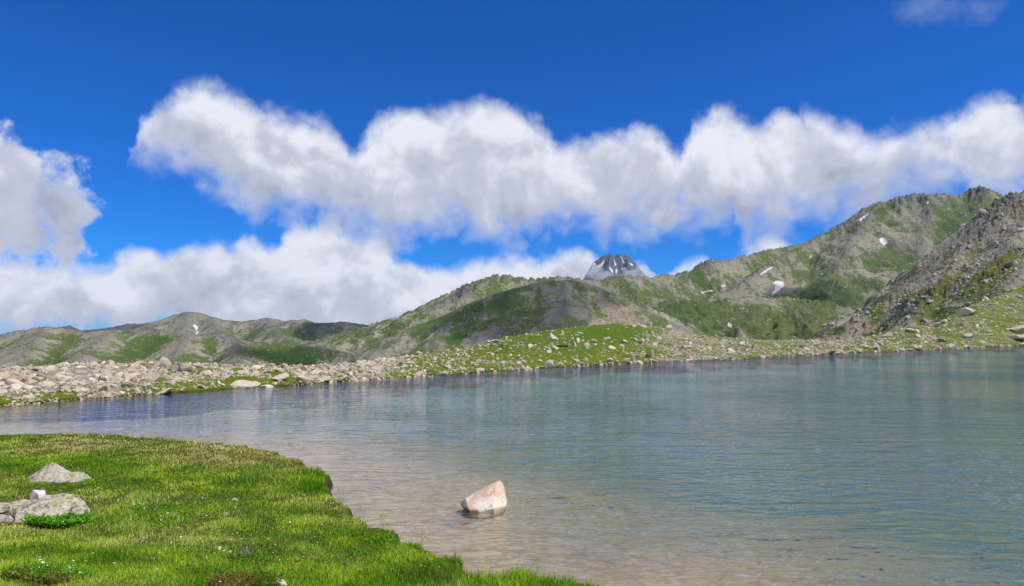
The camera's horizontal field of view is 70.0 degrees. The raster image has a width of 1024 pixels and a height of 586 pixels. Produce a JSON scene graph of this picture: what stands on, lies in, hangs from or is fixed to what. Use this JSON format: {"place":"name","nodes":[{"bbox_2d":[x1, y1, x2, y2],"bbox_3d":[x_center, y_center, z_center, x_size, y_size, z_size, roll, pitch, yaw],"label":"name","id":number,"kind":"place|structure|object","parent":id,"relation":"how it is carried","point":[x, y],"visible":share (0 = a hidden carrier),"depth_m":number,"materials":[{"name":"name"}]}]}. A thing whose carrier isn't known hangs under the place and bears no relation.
{"place":"outdoors","nodes":[
{"label":"outdoors","id":0,"kind":"place"},
{"bbox_2d":[57,314,174,332],"bbox_3d":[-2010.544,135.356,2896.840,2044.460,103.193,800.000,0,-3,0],"label":"blue ridge","id":1,"kind":"structure","parent":0,"point":[128,326],"depth_m":2836.25,"materials":[{"name":"stone"}]},
{"bbox_2d":[0,334,310,345],"bbox_3d":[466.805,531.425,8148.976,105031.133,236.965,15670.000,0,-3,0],"label":"valley ground","id":2,"kind":"structure","parent":0,"point":[293,343],"depth_m":1488.91,"materials":[{"name":"green plant"}]},
{"bbox_2d":[0,326,362,367],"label":"stony ridge","id":3,"kind":"structure","parent":0,"point":[41,346],"depth_m":559.06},
{"bbox_2d":[136,312,368,341],"bbox_3d":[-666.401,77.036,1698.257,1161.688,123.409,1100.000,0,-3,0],"label":"mountain","id":4,"kind":"structure","parent":0,"point":[257,330],"depth_m":1915.90,"materials":[{"name":"grey stone"}]},
{"bbox_2d":[0,430,605,585],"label":"meadow ground","id":5,"kind":"structure","parent":0,"point":[328,483],"depth_m":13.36,"materials":[{"name":"green plant"}]},
{"bbox_2d":[0,493,89,522],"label":"boulder","id":6,"kind":"object","parent":5,"relation":"on","point":[53,505],"visible":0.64,"depth_m":11.50,"materials":[{"name":"stone"}]},
{"bbox_2d":[30,490,45,499],"bbox_3d":[-7.658,3.277,11.818,0.221,0.201,0.373,2,-3,-36],"label":"stone","id":7,"kind":"object","parent":6,"relation":"on","point":[36,494],"visible":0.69,"depth_m":11.72,"materials":[{"name":"white stone"}]},
{"bbox_2d":[18,507,95,528],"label":"broad leaved plants","id":8,"kind":"object","parent":5,"relation":"on","point":[71,519],"visible":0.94,"depth_m":10.96,"materials":[{"name":"green plant"}]},
{"bbox_2d":[26,462,90,483],"bbox_3d":[-9.292,3.776,14.968,1.478,0.613,0.853,0,-3,0],"label":"boulder","id":9,"kind":"object","parent":5,"relation":"on","point":[52,472],"visible":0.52,"depth_m":14.74,"materials":[{"name":"stone"}]},
{"bbox_2d":[0,561,275,585],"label":"dark low shrub","id":10,"kind":"object","parent":5,"relation":"on","point":[261,583],"visible":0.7,"depth_m":7.70,"materials":[{"name":"green plant"}]},
{"bbox_2d":[1,566,282,585],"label":"brown heather","id":11,"kind":"object","parent":5,"relation":"on","point":[239,578],"visible":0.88,"depth_m":7.78,"materials":[{"name":"plant"}]},
{"bbox_2d":[9,508,393,568],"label":"yellow flowers","id":12,"kind":"object","parent":5,"relation":"on","point":[276,518],"visible":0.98,"depth_m":10.43,"materials":[{"name":"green plant"}]},
{"bbox_2d":[39,467,384,581],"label":"white flowers","id":13,"kind":"object","parent":5,"relation":"on","point":[171,542],"visible":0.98,"depth_m":9.67,"materials":[{"name":"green plant"}]},
{"bbox_2d":[1,464,462,582],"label":"meadow herbs","id":14,"kind":"object","parent":5,"relation":"on","point":[90,573],"visible":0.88,"depth_m":9.79,"materials":[{"name":"green plant"}]},
{"bbox_2d":[336,487,519,565],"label":"seed stalks","id":15,"kind":"object","parent":5,"relation":"on","point":[383,520],"visible":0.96,"depth_m":11.61,"materials":[{"name":"green plant"}]},
{"bbox_2d":[0,349,1023,585],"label":"lakebed","id":16,"kind":"structure","parent":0,"point":[649,565],"depth_m":18.86,"materials":[{"name":"beige sand"}]},
{"bbox_2d":[461,481,506,518],"bbox_3d":[-0.539,4.022,13.882,0.891,0.862,0.800,0,-3,0],"label":"boulder","id":17,"kind":"object","parent":16,"relation":"on","point":[486,500],"visible":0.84,"depth_m":13.71,"materials":[{"name":"stone"}]},
{"bbox_2d":[0,346,1023,585],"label":"lake water","id":18,"kind":"structure","parent":0,"point":[215,399],"depth_m":27.40,"materials":[{"name":"liquid"}]},
{"bbox_2d":[296,376,309,383],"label":"rock","id":19,"kind":"object","parent":18,"relation":"in","point":[304,380],"visible":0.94,"depth_m":44.05,"materials":[{"name":"stone"}]},
{"bbox_2d":[0,287,1023,423],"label":"shore ground","id":20,"kind":"structure","parent":0,"point":[599,332],"depth_m":69.65,"materials":[{"name":"green plant"}]},
{"bbox_2d":[0,372,9,377],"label":"rock","id":21,"kind":"object","parent":20,"relation":"on","point":[4,374],"visible":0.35,"depth_m":38.77,"materials":[{"name":"stone"}]},
{"bbox_2d":[8,388,15,392],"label":"rock","id":22,"kind":"object","parent":20,"relation":"on","point":[11,390],"visible":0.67,"depth_m":34.10,"materials":[{"name":"stone"}]},
{"bbox_2d":[8,375,18,378],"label":"rock","id":23,"kind":"object","parent":20,"relation":"on","point":[12,376],"visible":0.37,"depth_m":38.42,"materials":[{"name":"stone"}]},
{"bbox_2d":[4,379,25,384],"bbox_3d":[-24.003,4.490,35.486,0.782,0.494,1.068,-15,-42,39],"label":"rock","id":24,"kind":"object","parent":20,"relation":"on","point":[10,381],"visible":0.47,"depth_m":35.20,"materials":[{"name":"stone"}]},
{"bbox_2d":[10,383,20,389],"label":"rock","id":25,"kind":"object","parent":20,"relation":"on","point":[16,386],"visible":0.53,"depth_m":34.95,"materials":[{"name":"stone"}]},
{"bbox_2d":[17,376,26,382],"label":"rock","id":26,"kind":"object","parent":20,"relation":"on","point":[23,379],"visible":0.34,"depth_m":36.84,"materials":[{"name":"stone"}]},
{"bbox_2d":[23,385,35,389],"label":"rock","id":27,"kind":"object","parent":20,"relation":"on","point":[27,387],"visible":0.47,"depth_m":34.73,"materials":[{"name":"stone"}]},
{"bbox_2d":[25,379,37,382],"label":"rock","id":28,"kind":"object","parent":20,"relation":"on","point":[31,381],"visible":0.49,"depth_m":37.04,"materials":[{"name":"stone"}]},
{"bbox_2d":[27,373,36,378],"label":"rock","id":29,"kind":"object","parent":20,"relation":"on","point":[31,376],"visible":0.4,"depth_m":38.94,"materials":[{"name":"stone"}]},
{"bbox_2d":[31,386,41,389],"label":"rock","id":30,"kind":"object","parent":20,"relation":"on","point":[38,387],"visible":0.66,"depth_m":34.87,"materials":[{"name":"stone"}]},
{"bbox_2d":[32,366,45,370],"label":"boulder","id":31,"kind":"object","parent":20,"relation":"on","point":[38,368],"visible":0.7,"depth_m":42.53,"materials":[{"name":"stone"}]},
{"bbox_2d":[41,381,54,386],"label":"rock","id":32,"kind":"object","parent":20,"relation":"on","point":[49,384],"visible":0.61,"depth_m":35.86,"materials":[{"name":"stone"}]},
{"bbox_2d":[43,376,55,380],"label":"rock","id":33,"kind":"object","parent":20,"relation":"on","point":[51,378],"visible":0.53,"depth_m":38.63,"materials":[{"name":"stone"}]},
{"bbox_2d":[54,374,65,377],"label":"rock","id":34,"kind":"object","parent":20,"relation":"on","point":[58,375],"visible":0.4,"depth_m":39.77,"materials":[{"name":"stone"}]},
{"bbox_2d":[61,385,69,390],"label":"rock","id":35,"kind":"object","parent":20,"relation":"on","point":[65,387],"visible":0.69,"depth_m":35.62,"materials":[{"name":"stone"}]},
{"bbox_2d":[70,380,77,384],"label":"rock","id":36,"kind":"object","parent":20,"relation":"on","point":[75,382],"visible":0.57,"depth_m":37.05,"materials":[{"name":"stone"}]},
{"bbox_2d":[75,369,89,372],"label":"boulder","id":37,"kind":"object","parent":20,"relation":"on","point":[79,371],"visible":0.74,"depth_m":42.13,"materials":[{"name":"stone"}]},
{"bbox_2d":[86,362,97,365],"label":"rock","id":38,"kind":"object","parent":20,"relation":"on","point":[92,364],"visible":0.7,"depth_m":46.11,"materials":[{"name":"stone"}]},
{"bbox_2d":[99,386,107,391],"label":"rock","id":39,"kind":"object","parent":20,"relation":"on","point":[104,388],"visible":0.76,"depth_m":36.16,"materials":[{"name":"stone"}]},
{"bbox_2d":[102,376,109,380],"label":"rock","id":40,"kind":"object","parent":20,"relation":"on","point":[106,378],"visible":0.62,"depth_m":39.58,"materials":[{"name":"stone"}]},
{"bbox_2d":[102,393,111,397],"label":"rock","id":41,"kind":"object","parent":20,"relation":"on","point":[107,395],"visible":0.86,"depth_m":35.65,"materials":[{"name":"stone"}]},
{"bbox_2d":[104,371,111,376],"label":"rock","id":42,"kind":"object","parent":20,"relation":"on","point":[106,373],"visible":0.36,"depth_m":40.30,"materials":[{"name":"stone"}]},
{"bbox_2d":[104,360,114,366],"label":"rock","id":43,"kind":"object","parent":20,"relation":"on","point":[110,362],"visible":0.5,"depth_m":46.93,"materials":[{"name":"stone"}]},
{"bbox_2d":[110,376,116,380],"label":"rock","id":44,"kind":"object","parent":20,"relation":"on","point":[113,378],"visible":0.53,"depth_m":39.69,"materials":[{"name":"stone"}]},
{"bbox_2d":[121,372,133,379],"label":"rock","id":45,"kind":"object","parent":20,"relation":"on","point":[126,376],"visible":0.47,"depth_m":40.34,"materials":[{"name":"stone"}]},
{"bbox_2d":[122,381,133,386],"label":"rock","id":46,"kind":"object","parent":20,"relation":"on","point":[129,383],"visible":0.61,"depth_m":37.83,"materials":[{"name":"stone"}]},
{"bbox_2d":[144,372,159,381],"bbox_3d":[-19.861,4.692,40.281,0.760,0.715,0.644,-2,-4,40],"label":"boulder","id":47,"kind":"object","parent":20,"relation":"on","point":[151,377],"visible":0.86,"depth_m":40.24,"materials":[{"name":"stone"}]},
{"bbox_2d":[154,388,172,394],"bbox_3d":[-18.040,5.143,37.850,1.096,0.299,0.853,-13,-3,-9],"label":"boulder","id":48,"kind":"object","parent":20,"relation":"on","point":[165,391],"visible":0.72,"depth_m":37.55,"materials":[{"name":"stone"}]},
{"bbox_2d":[159,357,171,366],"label":"boulder","id":49,"kind":"object","parent":20,"relation":"on","point":[165,362],"visible":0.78,"depth_m":47.91,"materials":[{"name":"stone"}]},
{"bbox_2d":[166,380,175,384],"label":"rock","id":50,"kind":"object","parent":20,"relation":"on","point":[171,382],"visible":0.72,"depth_m":39.49,"materials":[{"name":"stone"}]},
{"bbox_2d":[178,363,191,371],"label":"boulder","id":51,"kind":"object","parent":20,"relation":"on","point":[187,367],"visible":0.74,"depth_m":45.27,"materials":[{"name":"stone"}]},
{"bbox_2d":[192,362,202,367],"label":"boulder","id":52,"kind":"object","parent":20,"relation":"on","point":[198,364],"visible":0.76,"depth_m":48.55,"materials":[{"name":"stone"}]},
{"bbox_2d":[199,370,211,375],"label":"boulder","id":53,"kind":"object","parent":20,"relation":"on","point":[206,372],"visible":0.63,"depth_m":44.13,"materials":[{"name":"stone"}]},
{"bbox_2d":[213,370,220,376],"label":"rock","id":54,"kind":"object","parent":20,"relation":"on","point":[216,373],"visible":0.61,"depth_m":43.37,"materials":[{"name":"stone"}]},
{"bbox_2d":[230,380,255,390],"bbox_3d":[-15.273,5.281,41.531,1.367,0.656,1.064,7,-4,-11],"label":"boulder","id":55,"kind":"object","parent":20,"relation":"on","point":[238,384],"visible":0.87,"depth_m":41.25,"materials":[{"name":"stone"}]},
{"bbox_2d":[272,372,288,380],"bbox_3d":[-13.878,5.038,43.919,1.045,0.542,0.813,-11,-11,13],"label":"boulder","id":56,"kind":"object","parent":20,"relation":"on","point":[284,376],"visible":0.96,"depth_m":43.78,"materials":[{"name":"stone"}]},
{"bbox_2d":[301,365,307,370],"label":"rock","id":57,"kind":"object","parent":20,"relation":"on","point":[304,368],"visible":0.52,"depth_m":49.36,"materials":[{"name":"stone"}]},
{"bbox_2d":[311,370,321,374],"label":"rock","id":58,"kind":"object","parent":20,"relation":"on","point":[318,372],"visible":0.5,"depth_m":46.92,"materials":[{"name":"stone"}]},
{"bbox_2d":[321,376,330,380],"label":"rock","id":59,"kind":"object","parent":20,"relation":"on","point":[325,378],"visible":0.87,"depth_m":45.62,"materials":[{"name":"stone"}]},
{"bbox_2d":[436,372,448,377],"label":"rock","id":60,"kind":"object","parent":20,"relation":"on","point":[443,373],"visible":0.75,"depth_m":52.45,"materials":[{"name":"stone"}]},
{"bbox_2d":[475,359,481,364],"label":"rock","id":61,"kind":"object","parent":20,"relation":"on","point":[479,361],"visible":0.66,"depth_m":58.02,"materials":[{"name":"stone"}]},
{"bbox_2d":[475,368,484,371],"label":"rock","id":62,"kind":"object","parent":20,"relation":"on","point":[480,369],"visible":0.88,"depth_m":55.70,"materials":[{"name":"stone"}]},
{"bbox_2d":[0,286,1023,406],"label":"shore rubble","id":63,"kind":"object","parent":20,"relation":"on","point":[372,369],"visible":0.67,"depth_m":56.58,"materials":[{"name":"stone"}]},
{"bbox_2d":[544,360,552,367],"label":"rock","id":64,"kind":"object","parent":20,"relation":"on","point":[549,363],"visible":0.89,"depth_m":62.09,"materials":[{"name":"stone"}]},
{"bbox_2d":[546,333,554,339],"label":"boulder","id":65,"kind":"object","parent":20,"relation":"on","point":[550,336],"visible":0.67,"depth_m":81.80,"materials":[{"name":"stone"}]},
{"bbox_2d":[645,349,654,357],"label":"boulder","id":66,"kind":"object","parent":20,"relation":"on","point":[650,354],"visible":0.83,"depth_m":73.06,"materials":[{"name":"stone"}]},
{"bbox_2d":[881,332,892,336],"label":"boulder","id":67,"kind":"object","parent":20,"relation":"on","point":[889,334],"visible":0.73,"depth_m":135.06,"materials":[{"name":"stone"}]},
{"bbox_2d":[905,328,915,332],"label":"boulder","id":68,"kind":"object","parent":20,"relation":"on","point":[911,330],"visible":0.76,"depth_m":148.01,"materials":[{"name":"stone"}]},
{"bbox_2d":[937,338,946,341],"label":"boulder","id":69,"kind":"object","parent":20,"relation":"on","point":[942,339],"visible":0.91,"depth_m":128.20,"materials":[{"name":"stone"}]},
{"bbox_2d":[954,307,975,315],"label":"boulder","id":70,"kind":"object","parent":20,"relation":"on","point":[964,311],"visible":0.94,"depth_m":178.08,"materials":[{"name":"stone"}]},
{"bbox_2d":[962,333,972,338],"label":"boulder","id":71,"kind":"object","parent":20,"relation":"on","point":[968,335],"visible":0.99,"depth_m":138.52,"materials":[{"name":"stone"}]},
{"bbox_2d":[1007,335,1023,339],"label":"boulder","id":72,"kind":"object","parent":20,"relation":"on","point":[1017,337],"visible":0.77,"depth_m":144.32,"materials":[{"name":"stone"}]},
{"bbox_2d":[1009,325,1023,332],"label":"boulder","id":73,"kind":"object","parent":20,"relation":"on","point":[1018,329],"visible":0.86,"depth_m":154.55,"materials":[{"name":"stone"}]},
{"bbox_2d":[0,0,1023,333],"label":"sky","id":74,"kind":"structure","parent":0,"point":[366,162],"materials":[{"name":"blue"}]},
{"bbox_2d":[349,280,708,360],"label":"dome hill","id":75,"kind":"structure","parent":0,"point":[541,306],"depth_m":637.53,"materials":[{"name":"green plant"}]},
{"bbox_2d":[583,253,645,279],"bbox_3d":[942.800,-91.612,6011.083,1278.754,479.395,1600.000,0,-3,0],"label":"rocky peak","id":76,"kind":"structure","parent":0,"point":[604,266],"depth_m":5947.44,"materials":[{"name":"grey stone"}]},
{"bbox_2d":[298,185,1002,352],"bbox_3d":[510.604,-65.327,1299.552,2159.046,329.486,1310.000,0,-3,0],"label":"mountain","id":77,"kind":"structure","parent":0,"point":[808,288],"depth_m":1231.18,"materials":[{"name":"green plant"}]},
{"bbox_2d":[805,190,1023,340],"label":"slope","id":78,"kind":"structure","parent":0,"point":[933,263],"depth_m":302.46,"materials":[{"name":"grey stone"}]},
{"bbox_2d":[815,193,1023,335],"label":"scree blocks","id":79,"kind":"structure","parent":78,"relation":"on","point":[907,310],"depth_m":288.84,"materials":[{"name":"grey stone"}]}
]}

